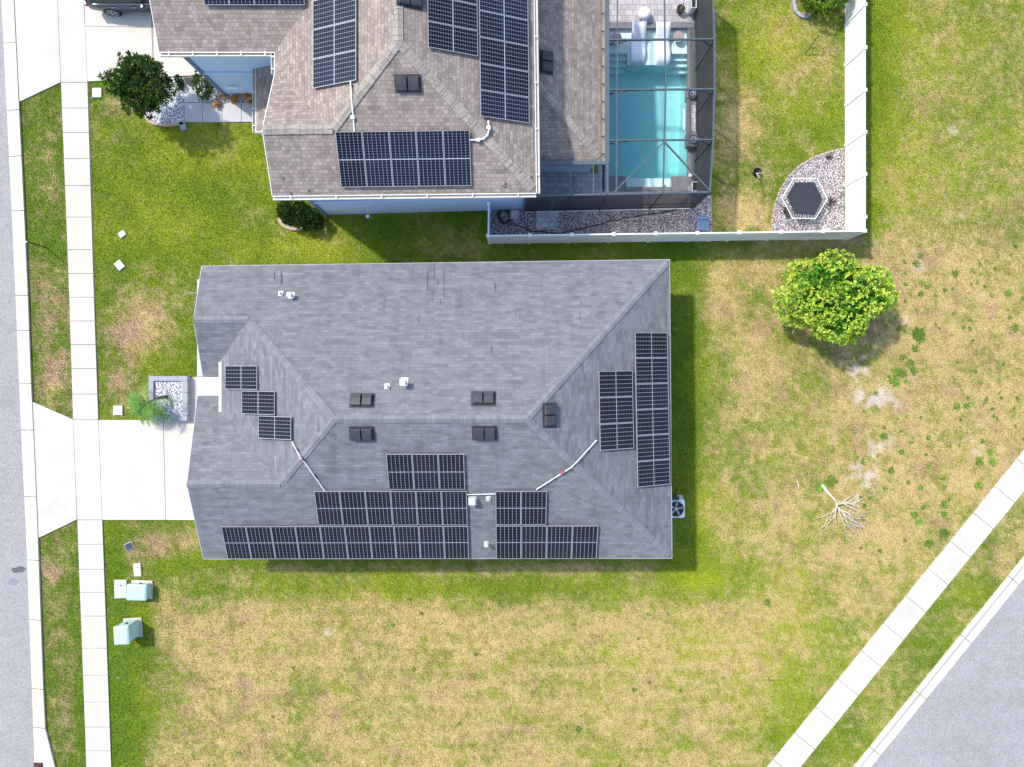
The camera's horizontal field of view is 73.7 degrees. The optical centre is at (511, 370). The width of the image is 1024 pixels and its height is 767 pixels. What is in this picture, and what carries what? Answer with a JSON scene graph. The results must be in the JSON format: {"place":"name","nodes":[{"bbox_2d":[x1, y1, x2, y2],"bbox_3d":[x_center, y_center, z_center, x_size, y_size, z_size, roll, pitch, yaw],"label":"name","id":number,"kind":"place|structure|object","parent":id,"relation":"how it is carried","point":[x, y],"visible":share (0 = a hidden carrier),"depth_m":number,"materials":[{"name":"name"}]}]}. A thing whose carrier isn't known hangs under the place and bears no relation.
{"place":"outdoors","nodes":[
{"label":"outdoors","id":0,"kind":"place"},
{"bbox_2d":[0,0,33,766],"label":"road","id":1,"kind":"structure","parent":0,"point":[16,733],"depth_m":31.99,"materials":[{"name":"asphalt"}]},
{"bbox_2d":[58,0,111,766],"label":"pavement","id":2,"kind":"structure","parent":0,"point":[73,68],"depth_m":31.94,"materials":[{"name":"concrete"}]},
{"bbox_2d":[14,0,197,101],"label":"neighbouring driveway","id":3,"kind":"structure","parent":0,"point":[37,41],"depth_m":31.94,"materials":[{"name":"concrete"}]},
{"bbox_2d":[83,0,150,16],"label":"parked car","id":4,"kind":"object","parent":3,"relation":"on","point":[114,8],"visible":0.56,"depth_m":31.11,"materials":[{"name":"metal"}]},
{"bbox_2d":[32,402,193,537],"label":"driveway","id":5,"kind":"structure","parent":0,"point":[137,483],"depth_m":31.94,"materials":[{"name":"concrete"}]},
{"bbox_2d":[190,377,218,419],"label":"entry path","id":6,"kind":"structure","parent":0,"point":[203,386],"depth_m":31.93,"materials":[{"name":"concrete"}]},
{"bbox_2d":[184,79,251,121],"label":"garden path","id":7,"kind":"structure","parent":0,"point":[195,110],"depth_m":31.94,"materials":[{"name":"concrete"}]},
{"bbox_2d":[7,0,1023,766],"bbox_3d":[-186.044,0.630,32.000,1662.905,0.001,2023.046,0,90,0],"label":"ground","id":8,"kind":"structure","parent":0,"point":[847,482],"depth_m":32.00,"materials":[{"name":"plant"}]},
{"bbox_2d":[1,0,55,766],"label":"kerb","id":9,"kind":"structure","parent":8,"relation":"on","point":[43,754],"depth_m":31.98,"materials":[{"name":"concrete"}]},
{"bbox_2d":[65,82,98,766],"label":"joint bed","id":10,"kind":"object","parent":8,"relation":"on","point":[93,256],"visible":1,"depth_m":31.98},
{"bbox_2d":[58,5,165,511],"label":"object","id":11,"kind":"object","parent":8,"relation":"on","point":[60,74],"visible":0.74,"depth_m":31.95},
{"bbox_2d":[114,580,126,598],"bbox_3d":[-18.311,10.206,31.939,0.625,0.068,0.887,0,90,0],"label":"access cover","id":12,"kind":"object","parent":8,"relation":"on","point":[120,588],"visible":0.94,"depth_m":31.91,"materials":[{"name":"concrete"}]},
{"bbox_2d":[113,617,142,644],"bbox_3d":[-17.741,12.008,31.475,0.860,1.050,0.900,-3,90,0],"label":"utility cabinet","id":13,"kind":"object","parent":8,"relation":"on","point":[127,630],"visible":1,"depth_m":31.18,"materials":[{"name":"metal"}]},
{"bbox_2d":[96,49,180,119],"bbox_3d":[-16.283,-12.546,30.321,3.252,3.430,2.890,39,90,0],"label":"magnolia tree","id":14,"kind":"object","parent":8,"relation":"on","point":[134,74],"visible":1,"depth_m":29.41,"materials":[{"name":"green plant"}]},
{"bbox_2d":[127,580,152,600],"bbox_3d":[-17.321,10.221,31.725,1.024,0.550,0.878,0,90,0],"label":"utility cabinet","id":15,"kind":"object","parent":8,"relation":"on","point":[139,590],"visible":1,"depth_m":31.47,"materials":[{"name":"metal"}]},
{"bbox_2d":[144,115,182,126],"bbox_3d":[-16.305,-11.617,31.950,1.886,0.120,0.382,10,90,0],"label":"bed edging","id":16,"kind":"object","parent":8,"relation":"on","point":[164,124],"visible":0.91,"depth_m":31.89,"materials":[{"name":"concrete"}]},
{"bbox_2d":[146,77,183,123],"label":"white gravel","id":17,"kind":"structure","parent":8,"relation":"on","point":[172,112],"depth_m":31.96,"materials":[{"name":"gravel"}]},
{"bbox_2d":[148,376,190,419],"bbox_3d":[-15.932,1.261,31.800,1.796,0.400,2.051,0,90,0],"label":"raised bed","id":18,"kind":"object","parent":8,"relation":"on","point":[177,388],"visible":0.77,"depth_m":31.70,"materials":[{"name":"stone"}]},
{"bbox_2d":[126,381,182,426],"bbox_3d":[-16.490,1.617,31.164,2.397,1.152,2.095,31,90,0],"label":"palm","id":19,"kind":"object","parent":18,"relation":"on","point":[145,409],"visible":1,"depth_m":30.80,"materials":[{"name":"green plant"}]},
{"bbox_2d":[190,71,213,99],"bbox_3d":[-14.252,-13.256,31.460,1.081,1.157,1.595,0,90,0],"label":"shrub","id":20,"kind":"object","parent":8,"relation":"on","point":[197,78],"visible":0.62,"depth_m":31.35,"materials":[{"name":"green plant"}]},
{"bbox_2d":[197,77,251,102],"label":"white gravel","id":21,"kind":"structure","parent":8,"relation":"on","point":[214,95],"depth_m":31.96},
{"bbox_2d":[276,200,310,226],"bbox_3d":[-10.076,-7.344,31.424,1.484,1.295,1.500,26,90,0],"label":"shrub","id":22,"kind":"object","parent":8,"relation":"on","point":[286,207],"visible":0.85,"depth_m":31.16,"materials":[{"name":"green plant"}]},
{"bbox_2d":[296,205,324,231],"bbox_3d":[-9.293,-6.995,31.444,1.302,1.149,1.313,0,90,0],"label":"shrub","id":23,"kind":"object","parent":8,"relation":"on","point":[316,215],"visible":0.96,"depth_m":31.31,"materials":[{"name":"green plant"}]},
{"bbox_2d":[149,0,603,215],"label":"neighbouring house","id":24,"kind":"structure","parent":8,"relation":"on","point":[408,78],"depth_m":26.28,"materials":[{"name":"brown"}]},
{"bbox_2d":[204,0,228,4],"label":"solar panel","id":25,"kind":"object","parent":24,"relation":"attached to","point":[216,2],"visible":1,"depth_m":25.84,"materials":[{"name":"glass"}]},
{"bbox_2d":[229,0,254,4],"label":"solar panel","id":26,"kind":"object","parent":24,"relation":"attached to","point":[241,2],"visible":1,"depth_m":25.84,"materials":[{"name":"glass"}]},
{"bbox_2d":[254,0,279,4],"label":"solar panel","id":27,"kind":"object","parent":24,"relation":"attached to","point":[266,2],"visible":1,"depth_m":25.84,"materials":[{"name":"glass"}]},
{"bbox_2d":[280,0,304,4],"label":"solar panel","id":28,"kind":"object","parent":24,"relation":"attached to","point":[292,2],"visible":1,"depth_m":25.84,"materials":[{"name":"glass"}]},
{"bbox_2d":[313,50,355,88],"bbox_3d":[-6.595,-11.202,25.413,1.945,0.102,1.104,0,90,23],"label":"solar panel","id":29,"kind":"object","parent":24,"relation":"attached to","point":[334,69],"visible":1,"depth_m":25.37,"materials":[{"name":"glass"}]},
{"bbox_2d":[313,20,355,58],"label":"solar panel","id":30,"kind":"object","parent":24,"relation":"attached to","point":[334,39],"visible":1,"depth_m":25.37,"materials":[{"name":"glass"}]},
{"bbox_2d":[313,0,355,29],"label":"solar panel","id":31,"kind":"object","parent":24,"relation":"attached to","point":[326,13],"visible":1,"depth_m":25.40,"materials":[{"name":"glass"}]},
{"bbox_2d":[335,131,366,186],"bbox_3d":[-6.112,-8.047,25.994,1.008,0.102,2.024,-1,114,0],"label":"solar panel","id":32,"kind":"object","parent":24,"relation":"attached to","point":[350,153],"visible":1,"depth_m":25.95,"materials":[{"name":"glass"}]},
{"bbox_2d":[362,131,392,186],"bbox_3d":[-5.103,-8.059,25.994,1.008,0.102,2.024,-1,114,0],"label":"solar panel","id":33,"kind":"object","parent":24,"relation":"attached to","point":[377,154],"visible":1,"depth_m":25.94,"materials":[{"name":"glass"}]},
{"bbox_2d":[389,131,418,186],"bbox_3d":[-4.093,-8.071,25.994,1.008,0.102,2.024,-1,114,0],"label":"solar panel","id":34,"kind":"object","parent":24,"relation":"attached to","point":[403,148],"visible":1,"depth_m":25.95,"materials":[{"name":"glass"}]},
{"bbox_2d":[416,131,444,185],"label":"solar panel","id":35,"kind":"object","parent":24,"relation":"attached to","point":[430,151],"visible":1,"depth_m":25.95,"materials":[{"name":"glass"}]},
{"bbox_2d":[427,0,477,30],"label":"solar panel","id":36,"kind":"object","parent":24,"relation":"attached to","point":[455,13],"visible":1,"depth_m":25.16,"materials":[{"name":"glass"}]},
{"bbox_2d":[428,21,477,55],"bbox_3d":[-2.182,-12.235,25.192,1.924,0.102,0.956,-1,90,-23],"label":"solar panel","id":37,"kind":"object","parent":24,"relation":"attached to","point":[452,38],"visible":1,"depth_m":25.14,"materials":[{"name":"glass"}]},
{"bbox_2d":[443,130,470,185],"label":"solar panel","id":38,"kind":"object","parent":24,"relation":"attached to","point":[457,159],"visible":1,"depth_m":25.94,"materials":[{"name":"glass"}]},
{"bbox_2d":[479,0,527,19],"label":"solar panel","id":39,"kind":"object","parent":24,"relation":"attached to","point":[515,8],"visible":1,"depth_m":26.02,"materials":[{"name":"glass"}]},
{"bbox_2d":[479,10,528,45],"bbox_3d":[-0.309,-13.033,26.006,2.012,0.102,0.992,-1,90,-23],"label":"solar panel","id":40,"kind":"object","parent":24,"relation":"attached to","point":[494,26],"visible":1,"depth_m":25.95,"materials":[{"name":"glass"}]},
{"bbox_2d":[479,37,528,71],"bbox_3d":[-0.297,-12.039,26.006,2.012,0.102,0.992,-1,90,-23],"label":"solar panel","id":41,"kind":"object","parent":24,"relation":"attached to","point":[493,52],"visible":1,"depth_m":25.96,"materials":[{"name":"glass"}]},
{"bbox_2d":[480,63,528,97],"bbox_3d":[-0.285,-11.044,26.006,2.012,0.102,0.992,-1,90,-23],"label":"solar panel","id":42,"kind":"object","parent":24,"relation":"attached to","point":[503,80],"visible":1,"depth_m":25.96,"materials":[{"name":"glass"}]},
{"bbox_2d":[480,90,529,122],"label":"solar panel","id":43,"kind":"object","parent":24,"relation":"attached to","point":[503,106],"visible":1,"depth_m":25.95,"materials":[{"name":"glass"}]},
{"bbox_2d":[186,259,671,558],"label":"house","id":44,"kind":"structure","parent":8,"relation":"on","point":[489,371],"depth_m":28.12,"materials":[{"name":"grey"}]},
{"bbox_2d":[221,526,251,558],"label":"solar panel","id":45,"kind":"object","parent":44,"relation":"on","point":[236,542],"visible":1,"depth_m":28.82,"materials":[{"name":"glass"}]},
{"bbox_2d":[225,366,257,389],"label":"solar panel","id":46,"kind":"object","parent":44,"relation":"attached to","point":[241,377],"visible":1,"depth_m":28.40,"materials":[{"name":"glass"}]},
{"bbox_2d":[242,391,274,414],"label":"solar panel","id":47,"kind":"object","parent":44,"relation":"attached to","point":[259,402],"visible":1,"depth_m":28.04,"materials":[{"name":"glass"}]},
{"bbox_2d":[246,526,275,558],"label":"solar panel","id":48,"kind":"object","parent":44,"relation":"on","point":[260,540],"visible":1,"depth_m":28.82,"materials":[{"name":"glass"}]},
{"bbox_2d":[258,416,290,439],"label":"solar panel","id":49,"kind":"object","parent":44,"relation":"attached to","point":[274,427],"visible":1,"depth_m":27.70,"materials":[{"name":"glass"}]},
{"bbox_2d":[271,526,299,558],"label":"solar panel","id":50,"kind":"object","parent":44,"relation":"on","point":[285,543],"visible":1,"depth_m":28.82,"materials":[{"name":"glass"}]},
{"bbox_2d":[295,526,323,558],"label":"solar panel","id":51,"kind":"object","parent":44,"relation":"on","point":[309,540],"visible":1,"depth_m":28.82,"materials":[{"name":"glass"}]},
{"bbox_2d":[314,491,342,524],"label":"solar panel","id":52,"kind":"object","parent":44,"relation":"on","point":[328,507],"visible":1,"depth_m":28.14,"materials":[{"name":"glass"}]},
{"bbox_2d":[320,526,347,558],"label":"solar panel","id":53,"kind":"object","parent":44,"relation":"on","point":[334,544],"visible":1,"depth_m":28.82,"materials":[{"name":"glass"}]},
{"bbox_2d":[339,491,367,524],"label":"solar panel","id":54,"kind":"object","parent":44,"relation":"on","point":[353,507],"visible":1,"depth_m":28.14,"materials":[{"name":"glass"}]},
{"bbox_2d":[345,526,371,558],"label":"solar panel","id":55,"kind":"object","parent":44,"relation":"on","point":[358,541],"visible":1,"depth_m":28.82,"materials":[{"name":"glass"}]},
{"bbox_2d":[365,491,392,524],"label":"solar panel","id":56,"kind":"object","parent":44,"relation":"on","point":[379,508],"visible":1,"depth_m":28.14,"materials":[{"name":"glass"}]},
{"bbox_2d":[369,526,395,558],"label":"solar panel","id":57,"kind":"object","parent":44,"relation":"on","point":[383,542],"visible":1,"depth_m":28.82,"materials":[{"name":"glass"}]},
{"bbox_2d":[386,454,413,489],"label":"solar panel","id":58,"kind":"object","parent":44,"relation":"on","point":[400,470],"visible":1,"depth_m":27.47,"materials":[{"name":"glass"}]},
{"bbox_2d":[391,491,417,524],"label":"solar panel","id":59,"kind":"object","parent":44,"relation":"on","point":[404,508],"visible":1,"depth_m":28.14,"materials":[{"name":"glass"}]},
{"bbox_2d":[394,526,420,558],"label":"solar panel","id":60,"kind":"object","parent":44,"relation":"on","point":[407,542],"visible":1,"depth_m":28.82,"materials":[{"name":"glass"}]},
{"bbox_2d":[412,454,439,489],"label":"solar panel","id":61,"kind":"object","parent":44,"relation":"on","point":[426,471],"visible":1,"depth_m":27.47,"materials":[{"name":"glass"}]},
{"bbox_2d":[416,491,442,524],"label":"solar panel","id":62,"kind":"object","parent":44,"relation":"on","point":[429,507],"visible":1,"depth_m":28.14,"materials":[{"name":"glass"}]},
{"bbox_2d":[419,526,444,558],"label":"solar panel","id":63,"kind":"object","parent":44,"relation":"on","point":[431,542],"visible":1,"depth_m":28.82,"materials":[{"name":"glass"}]},
{"bbox_2d":[438,454,464,489],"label":"solar panel","id":64,"kind":"object","parent":44,"relation":"on","point":[451,472],"visible":1,"depth_m":27.47,"materials":[{"name":"glass"}]},
{"bbox_2d":[442,491,467,524],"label":"solar panel","id":65,"kind":"object","parent":44,"relation":"on","point":[454,507],"visible":1,"depth_m":28.14,"materials":[{"name":"glass"}]},
{"bbox_2d":[444,526,468,558],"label":"solar panel","id":66,"kind":"object","parent":44,"relation":"on","point":[456,542],"visible":1,"depth_m":28.82,"materials":[{"name":"glass"}]},
{"bbox_2d":[495,491,520,524],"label":"solar panel","id":67,"kind":"object","parent":44,"relation":"on","point":[508,507],"visible":1,"depth_m":28.14,"materials":[{"name":"glass"}]},
{"bbox_2d":[496,526,520,558],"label":"solar panel","id":68,"kind":"object","parent":44,"relation":"on","point":[508,542],"visible":1,"depth_m":28.83,"materials":[{"name":"glass"}]},
{"bbox_2d":[521,491,546,524],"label":"solar panel","id":69,"kind":"object","parent":44,"relation":"on","point":[533,507],"visible":1,"depth_m":28.14,"materials":[{"name":"glass"}]},
{"bbox_2d":[521,526,546,558],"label":"solar panel","id":70,"kind":"object","parent":44,"relation":"on","point":[534,538],"visible":1,"depth_m":28.83,"materials":[{"name":"glass"}]},
{"bbox_2d":[546,526,572,558],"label":"solar panel","id":71,"kind":"object","parent":44,"relation":"on","point":[559,542],"visible":1,"depth_m":28.83,"materials":[{"name":"glass"}]},
{"bbox_2d":[572,525,597,558],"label":"solar panel","id":72,"kind":"object","parent":44,"relation":"on","point":[584,542],"visible":1,"depth_m":28.83,"materials":[{"name":"glass"}]},
{"bbox_2d":[598,371,632,396],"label":"solar panel","id":73,"kind":"object","parent":44,"relation":"on","point":[615,383],"visible":1,"depth_m":28.13,"materials":[{"name":"glass"}]},
{"bbox_2d":[599,423,633,450],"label":"solar panel","id":74,"kind":"object","parent":44,"relation":"on","point":[616,436],"visible":1,"depth_m":28.13,"materials":[{"name":"glass"}]},
{"bbox_2d":[599,397,633,423],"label":"solar panel","id":75,"kind":"object","parent":44,"relation":"on","point":[615,409],"visible":1,"depth_m":28.12,"materials":[{"name":"glass"}]},
{"bbox_2d":[635,358,667,383],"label":"solar panel","id":76,"kind":"object","parent":44,"relation":"on","point":[651,370],"visible":1,"depth_m":28.82,"materials":[{"name":"glass"}]},
{"bbox_2d":[635,332,667,357],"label":"solar panel","id":77,"kind":"object","parent":44,"relation":"on","point":[651,345],"visible":1,"depth_m":28.82,"materials":[{"name":"glass"}]},
{"bbox_2d":[636,409,668,435],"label":"solar panel","id":78,"kind":"object","parent":44,"relation":"on","point":[652,421],"visible":1,"depth_m":28.82,"materials":[{"name":"glass"}]},
{"bbox_2d":[636,383,668,409],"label":"solar panel","id":79,"kind":"object","parent":44,"relation":"on","point":[652,396],"visible":1,"depth_m":28.82,"materials":[{"name":"glass"}]},
{"bbox_2d":[637,459,669,486],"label":"solar panel","id":80,"kind":"object","parent":44,"relation":"on","point":[653,473],"visible":1,"depth_m":28.82,"materials":[{"name":"glass"}]},
{"bbox_2d":[637,434,669,460],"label":"solar panel","id":81,"kind":"object","parent":44,"relation":"on","point":[653,447],"visible":1,"depth_m":28.83,"materials":[{"name":"glass"}]},
{"bbox_2d":[525,0,693,202],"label":"pool deck","id":82,"kind":"structure","parent":8,"relation":"on","point":[559,183],"depth_m":31.94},
{"bbox_2d":[525,0,714,212],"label":"pool cage","id":83,"kind":"object","parent":82,"relation":"on","point":[703,39],"visible":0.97,"depth_m":29.62,"materials":[{"name":"grey metal"}]},
{"bbox_2d":[638,6,650,20],"bbox_3d":[6.154,-16.600,31.705,0.600,0.470,0.600,0,90,0],"label":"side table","id":84,"kind":"object","parent":82,"relation":"on","point":[644,13],"visible":1,"depth_m":31.55,"materials":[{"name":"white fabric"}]},
{"bbox_2d":[688,0,696,14],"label":"planter","id":85,"kind":"object","parent":82,"relation":"on","point":[692,5],"visible":1,"depth_m":31.32,"materials":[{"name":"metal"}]},
{"bbox_2d":[236,244,1023,755],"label":"weeds","id":86,"kind":"object","parent":8,"relation":"on","point":[918,332],"visible":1,"depth_m":31.94,"materials":[{"name":"green plant"}]},
{"bbox_2d":[597,31,685,190],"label":"pool water","id":87,"kind":"structure","parent":8,"relation":"in","point":[640,114],"depth_m":33.34,"materials":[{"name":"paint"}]},
{"bbox_2d":[630,21,646,65],"bbox_3d":[5.906,-15.280,31.875,0.675,0.710,1.801,0,90,0],"label":"pool lounger","id":88,"kind":"object","parent":87,"relation":"on","point":[638,50],"visible":0.93,"depth_m":31.94,"materials":[{"name":"white plastic"}]},
{"bbox_2d":[609,30,686,186],"bbox_3d":[6.268,-12.323,32.980,3.878,1.840,7.409,0,90,0],"label":"swimming pool edge","id":89,"kind":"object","parent":87,"relation":"in","point":[682,170],"depth_m":32.67,"materials":[{"name":"tile"}]},
{"bbox_2d":[609,22,693,190],"bbox_3d":[6.520,-12.368,32.728,4.011,1.600,7.901,0,90,0],"label":"pool coping","id":90,"kind":"object","parent":87,"relation":"on","point":[680,183],"visible":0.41,"depth_m":31.93,"materials":[{"name":"grey stone"}]},
{"bbox_2d":[683,91,696,148],"bbox_3d":[8.288,-11.767,31.773,0.505,0.545,2.762,0,90,0],"label":"pool ledge","id":91,"kind":"object","parent":90,"relation":"on","point":[690,116],"visible":0.84,"depth_m":31.64,"materials":[{"name":"grey stone"}]},
{"bbox_2d":[655,21,670,65],"bbox_3d":[7.054,-15.264,31.875,0.658,0.710,1.820,-4,90,0],"label":"pool lounger","id":92,"kind":"object","parent":87,"relation":"on","point":[659,45],"visible":0.91,"depth_m":31.94,"materials":[{"name":"white plastic"}]},
{"bbox_2d":[486,0,866,244],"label":"fence","id":93,"kind":"object","parent":8,"relation":"on","point":[855,119],"visible":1,"depth_m":30.99,"materials":[{"name":"white plastic"}]},
{"bbox_2d":[672,495,684,517],"bbox_3d":[7.505,6.279,31.593,1.000,0.815,1.050,0,90,0],"label":"air conditioner","id":94,"kind":"object","parent":8,"relation":"on","point":[678,506],"visible":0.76,"depth_m":31.23,"materials":[{"name":"grey metal"}]},
{"bbox_2d":[792,0,810,18],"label":"bed edging","id":95,"kind":"object","parent":8,"relation":"on","point":[797,13],"visible":0.92,"depth_m":31.87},
{"bbox_2d":[771,150,843,230],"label":"gravel","id":96,"kind":"structure","parent":8,"relation":"on","point":[826,172],"depth_m":31.96,"materials":[{"name":"gravel"}]},
{"bbox_2d":[775,178,827,221],"bbox_3d":[13.396,-7.900,31.600,2.118,0.740,1.875,0,90,0],"label":"trampoline","id":97,"kind":"object","parent":96,"relation":"on","point":[805,197],"visible":1,"depth_m":31.25,"materials":[{"name":"white plastic"}]},
{"bbox_2d":[771,148,843,222],"bbox_3d":[13.501,-9.002,31.970,1.020,0.090,4.888,44,90,0],"label":"bed edging","id":98,"kind":"object","parent":8,"relation":"on","point":[789,175],"visible":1,"depth_m":31.93,"materials":[{"name":"concrete"}]},
{"bbox_2d":[800,0,849,14],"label":"shrub","id":99,"kind":"object","parent":8,"relation":"on","point":[810,8],"visible":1,"depth_m":31.29,"materials":[{"name":"green plant"}]},
{"bbox_2d":[770,248,899,347],"bbox_3d":[14.296,-3.181,30.224,5.539,3.581,4.292,0,90,0],"label":"tree","id":100,"kind":"object","parent":8,"relation":"on","point":[854,307],"visible":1,"depth_m":29.45,"materials":[{"name":"green plant"}]},
{"bbox_2d":[813,484,866,541],"bbox_3d":[15.430,6.745,31.808,2.589,0.369,2.444,14,90,0],"label":"fallen sapling","id":101,"kind":"object","parent":8,"relation":"on","point":[830,495],"visible":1,"depth_m":31.73,"materials":[{"name":"brown wood"}]},
{"bbox_2d":[853,556,1023,766],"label":"diagonal kerb","id":102,"kind":"structure","parent":8,"relation":"on","point":[939,671],"depth_m":31.98,"materials":[{"name":"concrete"}]},
{"bbox_2d":[490,195,711,241],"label":"gravel","id":103,"kind":"structure","parent":0,"point":[680,221],"depth_m":31.96,"materials":[{"name":"gravel"}]},
{"bbox_2d":[536,212,557,228],"bbox_3d":[1.636,-7.114,31.965,0.991,0.080,0.961,0,90,0],"label":"paver pad","id":104,"kind":"object","parent":103,"relation":"on","point":[546,220],"visible":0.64,"depth_m":31.93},
{"bbox_2d":[510,209,678,233],"bbox_3d":[4.268,-6.976,31.940,8.680,0.038,0.742,-6,90,0],"label":"hose","id":105,"kind":"object","parent":103,"relation":"on","point":[594,225],"visible":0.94,"depth_m":31.92,"materials":[{"name":"black plastic"}]},
{"bbox_2d":[695,217,710,230],"bbox_3d":[8.855,-6.827,31.736,0.620,0.471,0.585,0,90,0],"label":"step stool","id":106,"kind":"object","parent":103,"relation":"on","point":[702,223],"visible":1,"depth_m":31.64,"materials":[{"name":"blue plastic"}]},
{"bbox_2d":[767,450,1023,766],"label":"diagonal pavement","id":107,"kind":"structure","parent":0,"point":[906,615],"depth_m":31.94,"materials":[{"name":"concrete"}]},
{"bbox_2d":[872,579,1023,766],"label":"diagonal road","id":108,"kind":"structure","parent":0,"point":[969,712],"depth_m":31.99,"materials":[{"name":"asphalt"}]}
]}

